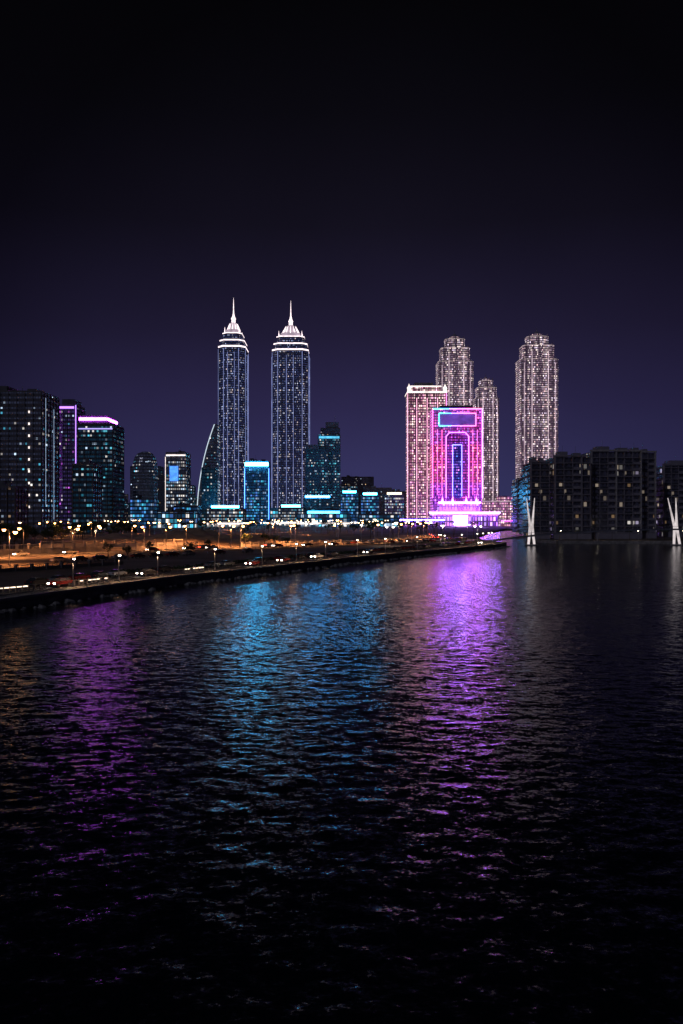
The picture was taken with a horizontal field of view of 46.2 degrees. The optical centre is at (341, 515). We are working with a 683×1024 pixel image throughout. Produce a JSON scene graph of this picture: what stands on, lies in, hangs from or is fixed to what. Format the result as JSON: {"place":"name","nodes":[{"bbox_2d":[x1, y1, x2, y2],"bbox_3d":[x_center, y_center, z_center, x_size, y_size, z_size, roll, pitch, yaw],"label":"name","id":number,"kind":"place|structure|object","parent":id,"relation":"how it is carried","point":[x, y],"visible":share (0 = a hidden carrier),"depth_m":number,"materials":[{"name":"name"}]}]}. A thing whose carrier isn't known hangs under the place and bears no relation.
{"place":"outdoors","nodes":[
{"label":"outdoors","id":0,"kind":"place"},
{"bbox_2d":[0,473,28,535],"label":"office building","id":1,"kind":"structure","parent":0,"point":[14,505],"depth_m":500.00,"materials":[{"name":"concrete"}]},
{"bbox_2d":[0,386,59,533],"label":"office tower","id":2,"kind":"structure","parent":0,"point":[30,439],"depth_m":560.00,"materials":[{"name":"glass"}]},
{"bbox_2d":[0,542,106,554],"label":"boundary wall","id":3,"kind":"structure","parent":0,"point":[36,550],"depth_m":264.22,"materials":[{"name":"beige concrete"}]},
{"bbox_2d":[0,559,122,571],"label":"boundary wall","id":4,"kind":"structure","parent":0,"point":[62,565],"depth_m":189.20,"materials":[{"name":"concrete"}]},
{"bbox_2d":[60,399,84,528],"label":"office tower","id":5,"kind":"structure","parent":0,"point":[71,410],"depth_m":720.00,"materials":[{"name":"glass"}]},
{"bbox_2d":[72,459,101,533],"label":"office building","id":6,"kind":"structure","parent":0,"point":[87,490],"depth_m":560.00,"materials":[{"name":"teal glass"}]},
{"bbox_2d":[78,415,123,530],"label":"office tower","id":7,"kind":"structure","parent":0,"point":[100,439],"depth_m":680.00,"materials":[{"name":"teal glass"}]},
{"bbox_2d":[40,539,182,547],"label":"boundary wall","id":8,"kind":"structure","parent":0,"point":[117,544],"depth_m":319.73,"materials":[{"name":"beige concrete"}]},
{"bbox_2d":[130,495,158,528],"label":"office building","id":9,"kind":"structure","parent":0,"point":[142,510],"depth_m":780.00,"materials":[{"name":"blue glass"}]},
{"bbox_2d":[132,452,157,498],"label":"round topped tower","id":10,"kind":"structure","parent":0,"point":[145,476],"depth_m":902.39,"materials":[{"name":"glass"}]},
{"bbox_2d":[130,466,163,498],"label":"office building","id":11,"kind":"structure","parent":0,"point":[160,470],"depth_m":1100.00,"materials":[{"name":"concrete"}]},
{"bbox_2d":[158,474,164,510],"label":"office building","id":12,"kind":"structure","parent":0,"point":[161,488],"depth_m":1050.00,"materials":[{"name":"concrete"}]},
{"bbox_2d":[125,541,205,549],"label":"boundary wall","id":13,"kind":"structure","parent":0,"point":[173,546],"depth_m":299.21,"materials":[{"name":"concrete"}]},
{"bbox_2d":[158,506,196,527],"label":"waterfront building","id":14,"kind":"structure","parent":0,"point":[170,515],"depth_m":800.00,"materials":[{"name":"glass"}]},
{"bbox_2d":[165,451,190,510],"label":"office tower","id":15,"kind":"structure","parent":0,"point":[177,477],"depth_m":860.00,"materials":[{"name":"glass"}]},
{"bbox_2d":[173,500,201,527],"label":"office building","id":16,"kind":"structure","parent":0,"point":[190,507],"depth_m":820.00,"materials":[{"name":"blue glass"}]},
{"bbox_2d":[191,485,195,504],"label":"office building","id":17,"kind":"structure","parent":0,"point":[193,494],"depth_m":1010.81,"materials":[{"name":"glass"}]},
{"bbox_2d":[197,424,219,505],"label":"sail shaped tower","id":18,"kind":"structure","parent":0,"point":[212,455],"depth_m":1000.00,"materials":[{"name":"teal"}]},
{"bbox_2d":[201,463,217,526],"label":"office building","id":19,"kind":"structure","parent":0,"point":[209,486],"depth_m":900.00,"materials":[{"name":"teal glass"}]},
{"bbox_2d":[0,535,448,556],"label":"road","id":20,"kind":"structure","parent":0,"point":[47,554],"depth_m":292.84,"materials":[{"name":"grey asphalt"}]},
{"bbox_2d":[13,551,28,555],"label":"car","id":21,"kind":"object","parent":20,"relation":"on","point":[23,553],"visible":0.98,"depth_m":246.59,"materials":[{"name":"paint"}]},
{"bbox_2d":[206,502,245,526],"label":"waterfront building","id":22,"kind":"structure","parent":0,"point":[223,514],"depth_m":880.00,"materials":[{"name":"concrete"}]},
{"bbox_2d":[218,298,248,507],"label":"twin hotel tower","id":23,"kind":"structure","parent":0,"point":[233,389],"depth_m":1218.00,"materials":[{"name":"blue"}]},
{"bbox_2d":[0,543,489,595],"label":"road","id":24,"kind":"structure","parent":0,"point":[167,572],"depth_m":181.96,"materials":[{"name":"grey asphalt"}]},
{"bbox_2d":[24,577,48,585],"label":"parked car","id":25,"kind":"object","parent":24,"relation":"on","point":[35,580],"visible":0.82,"depth_m":141.41,"materials":[{"name":"paint"}]},
{"bbox_2d":[47,575,70,581],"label":"parked car","id":26,"kind":"object","parent":24,"relation":"on","point":[56,576],"visible":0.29,"depth_m":146.98,"materials":[{"name":"paint"}]},
{"bbox_2d":[47,578,71,586],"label":"car","id":27,"kind":"object","parent":24,"relation":"on","point":[57,582],"visible":0.92,"depth_m":139.88,"materials":[{"name":"paint"}]},
{"bbox_2d":[69,573,90,580],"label":"parked car","id":28,"kind":"object","parent":24,"relation":"on","point":[78,576],"visible":0.77,"depth_m":152.40,"materials":[{"name":"paint"}]},
{"bbox_2d":[89,571,109,578],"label":"parked car","id":29,"kind":"object","parent":24,"relation":"on","point":[98,574],"visible":0.83,"depth_m":157.74,"materials":[{"name":"paint"}]},
{"bbox_2d":[107,569,126,576],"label":"parked car","id":30,"kind":"object","parent":24,"relation":"on","point":[115,572],"visible":0.87,"depth_m":163.15,"materials":[{"name":"paint"}]},
{"bbox_2d":[136,569,156,575],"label":"car","id":31,"kind":"object","parent":24,"relation":"on","point":[146,571],"visible":0.81,"depth_m":164.55,"materials":[{"name":"paint"}]},
{"bbox_2d":[155,565,173,571],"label":"parked car","id":32,"kind":"object","parent":24,"relation":"on","point":[162,568],"visible":0.86,"depth_m":176.91,"materials":[{"name":"paint"}]},
{"bbox_2d":[204,561,220,567],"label":"parked car","id":33,"kind":"object","parent":24,"relation":"on","point":[210,563],"visible":0.96,"depth_m":192.11,"materials":[{"name":"paint"}]},
{"bbox_2d":[219,560,234,565],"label":"parked car","id":34,"kind":"object","parent":24,"relation":"on","point":[225,562],"visible":0.89,"depth_m":197.27,"materials":[{"name":"paint"}]},
{"bbox_2d":[245,560,259,565],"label":"car","id":35,"kind":"object","parent":24,"relation":"on","point":[250,562],"visible":0.92,"depth_m":198.59,"materials":[{"name":"paint"}]},
{"bbox_2d":[276,557,289,562],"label":"car","id":36,"kind":"object","parent":24,"relation":"on","point":[282,559],"visible":0.89,"depth_m":213.13,"materials":[{"name":"paint"}]},
{"bbox_2d":[293,553,305,558],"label":"parked car","id":37,"kind":"object","parent":24,"relation":"on","point":[299,555],"visible":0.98,"depth_m":232.56,"materials":[{"name":"paint"}]},
{"bbox_2d":[0,542,506,604],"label":"promenade pavement","id":38,"kind":"structure","parent":0,"point":[39,594],"depth_m":158.67,"materials":[{"name":"grey concrete"}]},
{"bbox_2d":[0,583,40,593],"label":"lit balustrade","id":39,"kind":"object","parent":38,"relation":"on","point":[15,587],"visible":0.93,"depth_m":130.50,"materials":[{"name":"concrete"}]},
{"bbox_2d":[74,577,108,585],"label":"lit balustrade","id":40,"kind":"object","parent":38,"relation":"on","point":[92,579],"visible":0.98,"depth_m":145.06,"materials":[{"name":"concrete"}]},
{"bbox_2d":[184,566,203,572],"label":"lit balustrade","id":41,"kind":"object","parent":38,"relation":"on","point":[194,568],"visible":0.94,"depth_m":176.48,"materials":[{"name":"concrete"}]},
{"bbox_2d":[2,541,503,596],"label":"promenade railing","id":42,"kind":"object","parent":38,"relation":"on","point":[429,548],"visible":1,"depth_m":167.28,"materials":[{"name":"metal"}]},
{"bbox_2d":[0,521,511,609],"bbox_3d":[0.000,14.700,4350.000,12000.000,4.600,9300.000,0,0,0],"label":"ground","id":43,"kind":"structure","parent":0,"point":[13,578],"depth_m":264.54,"materials":[{"name":"stone"}]},
{"bbox_2d":[0,524,9,541],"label":"broadleaf tree","id":44,"kind":"object","parent":43,"relation":"on","point":[3,531],"visible":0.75,"depth_m":375.66,"materials":[{"name":"green plant"}]},
{"bbox_2d":[1,522,13,540],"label":"broadleaf tree","id":45,"kind":"object","parent":43,"relation":"on","point":[10,525],"visible":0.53,"depth_m":399.83,"materials":[{"name":"green plant"}]},
{"bbox_2d":[4,527,22,548],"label":"broadleaf tree","id":46,"kind":"object","parent":43,"relation":"on","point":[17,535],"visible":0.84,"depth_m":289.90,"materials":[{"name":"green plant"}]},
{"bbox_2d":[9,531,17,564],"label":"street lamp","id":47,"kind":"object","parent":43,"relation":"on","point":[14,532],"visible":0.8,"depth_m":199.91,"materials":[{"name":"metal"}]},
{"bbox_2d":[16,526,31,543],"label":"broadleaf tree","id":48,"kind":"object","parent":43,"relation":"on","point":[25,531],"visible":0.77,"depth_m":324.41,"materials":[{"name":"green plant"}]},
{"bbox_2d":[29,528,39,542],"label":"broadleaf tree","id":49,"kind":"object","parent":43,"relation":"on","point":[35,531],"visible":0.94,"depth_m":363.39,"materials":[{"name":"green plant"}]},
{"bbox_2d":[45,523,62,542],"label":"broadleaf tree","id":50,"kind":"object","parent":43,"relation":"on","point":[52,527],"visible":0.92,"depth_m":341.46,"materials":[{"name":"green plant"}]},
{"bbox_2d":[50,557,67,561],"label":"parked car","id":51,"kind":"object","parent":43,"relation":"on","point":[56,559],"visible":0.99,"depth_m":214.18,"materials":[{"name":"paint"}]},
{"bbox_2d":[55,527,71,539],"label":"broadleaf tree","id":52,"kind":"object","parent":43,"relation":"on","point":[64,531],"visible":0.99,"depth_m":338.68,"materials":[{"name":"green plant"}]},
{"bbox_2d":[68,525,81,539],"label":"broadleaf tree","id":53,"kind":"object","parent":43,"relation":"on","point":[72,528],"visible":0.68,"depth_m":395.71,"materials":[{"name":"green plant"}]},
{"bbox_2d":[71,556,88,560],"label":"parked car","id":54,"kind":"object","parent":43,"relation":"on","point":[81,558],"visible":0.75,"depth_m":219.54,"materials":[{"name":"paint"}]},
{"bbox_2d":[88,522,97,536],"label":"broadleaf tree","id":55,"kind":"object","parent":43,"relation":"on","point":[94,524],"visible":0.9,"depth_m":469.90,"materials":[{"name":"green plant"}]},
{"bbox_2d":[92,555,108,559],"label":"parked car","id":56,"kind":"object","parent":43,"relation":"on","point":[97,557],"visible":0.95,"depth_m":224.54,"materials":[{"name":"paint"}]},
{"bbox_2d":[99,522,108,535],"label":"broadleaf tree","id":57,"kind":"object","parent":43,"relation":"on","point":[104,526],"visible":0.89,"depth_m":450.81,"materials":[{"name":"green plant"}]},
{"bbox_2d":[102,542,114,556],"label":"broadleaf tree","id":58,"kind":"object","parent":43,"relation":"on","point":[110,545],"visible":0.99,"depth_m":239.76,"materials":[{"name":"green plant"}]},
{"bbox_2d":[111,554,127,558],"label":"parked car","id":59,"kind":"object","parent":43,"relation":"on","point":[116,556],"visible":0.85,"depth_m":229.80,"materials":[{"name":"paint"}]},
{"bbox_2d":[123,545,131,559],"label":"broadleaf tree","id":60,"kind":"object","parent":43,"relation":"on","point":[127,549],"visible":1,"depth_m":224.22,"materials":[{"name":"green plant"}]},
{"bbox_2d":[121,524,136,532],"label":"broadleaf tree","id":61,"kind":"object","parent":43,"relation":"on","point":[131,528],"visible":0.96,"depth_m":408.04,"materials":[{"name":"green plant"}]},
{"bbox_2d":[130,553,145,557],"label":"parked car","id":62,"kind":"object","parent":43,"relation":"on","point":[136,555],"visible":1,"depth_m":234.97,"materials":[{"name":"paint"}]},
{"bbox_2d":[148,552,162,556],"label":"parked car","id":63,"kind":"object","parent":43,"relation":"on","point":[153,554],"visible":0.93,"depth_m":240.15,"materials":[{"name":"paint"}]},
{"bbox_2d":[124,494,197,520],"bbox_3d":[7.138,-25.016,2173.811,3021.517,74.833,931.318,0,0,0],"label":"distant skyline","id":64,"kind":"structure","parent":43,"relation":"on","point":[126,511],"depth_m":2025.59,"materials":[{"name":"black glass"}]},
{"bbox_2d":[165,551,179,555],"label":"parked car","id":65,"kind":"object","parent":43,"relation":"on","point":[172,553],"visible":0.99,"depth_m":245.35,"materials":[{"name":"paint"}]},
{"bbox_2d":[71,528,293,544],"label":"sand mound","id":66,"kind":"object","parent":43,"relation":"on","point":[201,535],"visible":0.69,"depth_m":349.03,"materials":[{"name":"brown sand"}]},
{"bbox_2d":[182,551,195,555],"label":"parked car","id":67,"kind":"object","parent":43,"relation":"on","point":[188,552],"visible":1,"depth_m":250.47,"materials":[{"name":"paint"}]},
{"bbox_2d":[213,549,225,553],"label":"parked car","id":68,"kind":"object","parent":43,"relation":"on","point":[218,551],"visible":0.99,"depth_m":261.01,"materials":[{"name":"paint"}]},
{"bbox_2d":[23,541,467,584],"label":"hedge","id":69,"kind":"object","parent":43,"relation":"on","point":[236,561],"visible":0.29,"depth_m":206.49,"materials":[{"name":"green plant"}]},
{"bbox_2d":[241,533,251,546],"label":"broadleaf tree","id":70,"kind":"object","parent":43,"relation":"on","point":[244,535],"visible":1,"depth_m":317.91,"materials":[{"name":"green plant"}]},
{"bbox_2d":[0,546,509,613],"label":"riverbank rocks","id":71,"kind":"object","parent":43,"relation":"on","point":[4,611],"visible":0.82,"depth_m":166.97,"materials":[{"name":"stone"}]},
{"bbox_2d":[244,455,270,525],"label":"cyan lit office","id":72,"kind":"structure","parent":43,"relation":"on","point":[257,490],"depth_m":1000.00,"materials":[{"name":"blue glass"}]},
{"bbox_2d":[260,533,270,546],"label":"broadleaf tree","id":73,"kind":"object","parent":43,"relation":"on","point":[263,536],"visible":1,"depth_m":321.59,"materials":[{"name":"green plant"}]},
{"bbox_2d":[271,508,277,524],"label":"hotel podium","id":74,"kind":"object","parent":43,"relation":"on","point":[274,514],"visible":0.06,"depth_m":1150.00,"materials":[{"name":"glass"}]},
{"bbox_2d":[241,539,341,546],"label":"boundary wall","id":75,"kind":"structure","parent":43,"relation":"on","point":[252,544],"depth_m":337.26,"materials":[{"name":"concrete"}]},
{"bbox_2d":[348,523,359,530],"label":"broadleaf tree","id":76,"kind":"object","parent":43,"relation":"on","point":[353,526],"visible":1,"depth_m":510.43,"materials":[{"name":"green plant"}]},
{"bbox_2d":[365,521,377,534],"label":"broadleaf tree","id":77,"kind":"object","parent":43,"relation":"on","point":[374,523],"visible":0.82,"depth_m":522.64,"materials":[{"name":"green plant"}]},
{"bbox_2d":[402,521,412,534],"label":"broadleaf tree","id":78,"kind":"object","parent":43,"relation":"on","point":[408,525],"visible":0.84,"depth_m":531.82,"materials":[{"name":"green plant"}]},
{"bbox_2d":[436,330,473,405],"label":"residential tower","id":79,"kind":"structure","parent":43,"relation":"on","point":[454,369],"depth_m":1219.40,"materials":[{"name":"grey"}]},
{"bbox_2d":[429,406,499,526],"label":"neon lit hotel","id":80,"kind":"structure","parent":43,"relation":"on","point":[456,463],"depth_m":960.00,"materials":[{"name":"purple stone"}]},
{"bbox_2d":[473,375,498,500],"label":"residential tower","id":81,"kind":"structure","parent":43,"relation":"on","point":[486,399],"depth_m":1196.57,"materials":[{"name":"grey"}]},
{"bbox_2d":[482,496,511,518],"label":"beige hotel wing","id":82,"kind":"structure","parent":43,"relation":"on","point":[502,505],"depth_m":1000.00,"materials":[{"name":"concrete"}]},
{"bbox_2d":[484,498,682,545],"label":"pedestrian bridge","id":83,"kind":"structure","parent":43,"relation":"on","point":[675,529],"depth_m":374.69,"materials":[{"name":"metal"}]},
{"bbox_2d":[271,306,309,507],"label":"twin hotel tower","id":84,"kind":"structure","parent":0,"point":[290,399],"depth_m":1242.50,"materials":[{"name":"blue"}]},
{"bbox_2d":[278,504,303,525],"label":"waterfront building","id":85,"kind":"structure","parent":0,"point":[288,513],"depth_m":980.00,"materials":[{"name":"concrete"}]},
{"bbox_2d":[303,496,331,513],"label":"waterfront building","id":86,"kind":"structure","parent":0,"point":[321,503],"depth_m":1000.00,"materials":[{"name":"teal glass"}]},
{"bbox_2d":[305,422,340,513],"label":"stepped office tower","id":87,"kind":"structure","parent":0,"point":[323,467],"depth_m":1099.35,"materials":[{"name":"teal glass"}]},
{"bbox_2d":[297,510,350,526],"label":"waterfront building","id":88,"kind":"structure","parent":0,"point":[315,516],"depth_m":900.00,"materials":[{"name":"concrete"}]},
{"bbox_2d":[0,530,682,1023],"bbox_3d":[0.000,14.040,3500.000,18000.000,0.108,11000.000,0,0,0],"label":"water","id":89,"kind":"structure","parent":0,"point":[448,788],"depth_m":40.06,"materials":[{"name":"black liquid"}]},
{"bbox_2d":[0,0,682,502],"label":"sky","id":90,"kind":"structure","parent":0,"point":[399,176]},
{"bbox_2d":[341,486,356,492],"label":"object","id":91,"kind":"structure","parent":0,"point":[350,488],"depth_m":1300.00,"materials":[{"name":"teal glass"}]},
{"bbox_2d":[340,490,358,525],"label":"waterfront building","id":92,"kind":"structure","parent":0,"point":[349,501],"depth_m":1000.00,"materials":[{"name":"blue glass"}]},
{"bbox_2d":[341,475,373,513],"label":"office building","id":93,"kind":"structure","parent":0,"point":[360,483],"depth_m":1500.00,"materials":[{"name":"concrete"}]},
{"bbox_2d":[360,493,379,513],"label":"waterfront building","id":94,"kind":"structure","parent":0,"point":[370,502],"depth_m":980.00,"materials":[{"name":"blue glass"}]},
{"bbox_2d":[363,482,391,511],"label":"office building","id":95,"kind":"structure","parent":0,"point":[381,492],"depth_m":1150.00,"materials":[{"name":"concrete"}]},
{"bbox_2d":[357,511,399,526],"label":"waterfront building","id":96,"kind":"structure","parent":0,"point":[372,516],"depth_m":900.00,"materials":[{"name":"concrete"}]},
{"bbox_2d":[383,492,403,517],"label":"waterfront building","id":97,"kind":"structure","parent":0,"point":[393,503],"depth_m":1000.00,"materials":[{"name":"glass"}]},
{"bbox_2d":[392,489,405,517],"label":"office building","id":98,"kind":"structure","parent":0,"point":[403,492],"depth_m":1250.00,"materials":[{"name":"concrete"}]},
{"bbox_2d":[400,518,445,526],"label":"hotel terrace","id":99,"kind":"structure","parent":0,"point":[432,520],"depth_m":914.40,"materials":[{"name":"purple stone"}]},
{"bbox_2d":[405,383,446,517],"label":"warm lit hotel tower","id":100,"kind":"structure","parent":0,"point":[423,400],"depth_m":1000.00,"materials":[{"name":"beige stone"}]},
{"bbox_2d":[499,519,511,526],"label":"hotel terrace","id":101,"kind":"structure","parent":0,"point":[504,522],"depth_m":930.00,"materials":[{"name":"pink stone"}]},
{"bbox_2d":[518,480,522,534],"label":"apartment block","id":102,"kind":"structure","parent":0,"point":[520,503],"depth_m":533.57,"materials":[{"name":"blue glass"}]},
{"bbox_2d":[515,327,557,479],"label":"residential tower","id":103,"kind":"structure","parent":0,"point":[536,399],"depth_m":1201.37,"materials":[{"name":"grey"}]},
{"bbox_2d":[530,537,682,543],"bbox_3d":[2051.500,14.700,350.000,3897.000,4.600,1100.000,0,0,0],"label":"bank ground","id":104,"kind":"structure","parent":0,"point":[661,540],"depth_m":404.91,"materials":[{"name":"stone"}]},
{"bbox_2d":[511,475,522,532],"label":"apartment block","id":105,"kind":"structure","parent":104,"relation":"on","point":[515,499],"depth_m":604.48,"materials":[{"name":"blue glass"}]},
{"bbox_2d":[521,457,550,538],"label":"apartment block","id":106,"kind":"structure","parent":104,"relation":"on","point":[536,481],"depth_m":436.00,"materials":[{"name":"black glass"}]},
{"bbox_2d":[546,452,591,538],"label":"apartment block","id":107,"kind":"structure","parent":104,"relation":"on","point":[570,490],"depth_m":430.00,"materials":[{"name":"black concrete"}]},
{"bbox_2d":[581,446,641,538],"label":"apartment block","id":108,"kind":"structure","parent":104,"relation":"on","point":[616,489],"depth_m":438.00,"materials":[{"name":"black concrete"}]},
{"bbox_2d":[628,448,656,537],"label":"apartment block","id":109,"kind":"structure","parent":104,"relation":"on","point":[648,486],"depth_m":445.14,"materials":[{"name":"black concrete"}]},
{"bbox_2d":[656,460,682,536],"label":"apartment block","id":110,"kind":"structure","parent":104,"relation":"on","point":[669,480],"depth_m":470.00,"materials":[{"name":"black concrete"}]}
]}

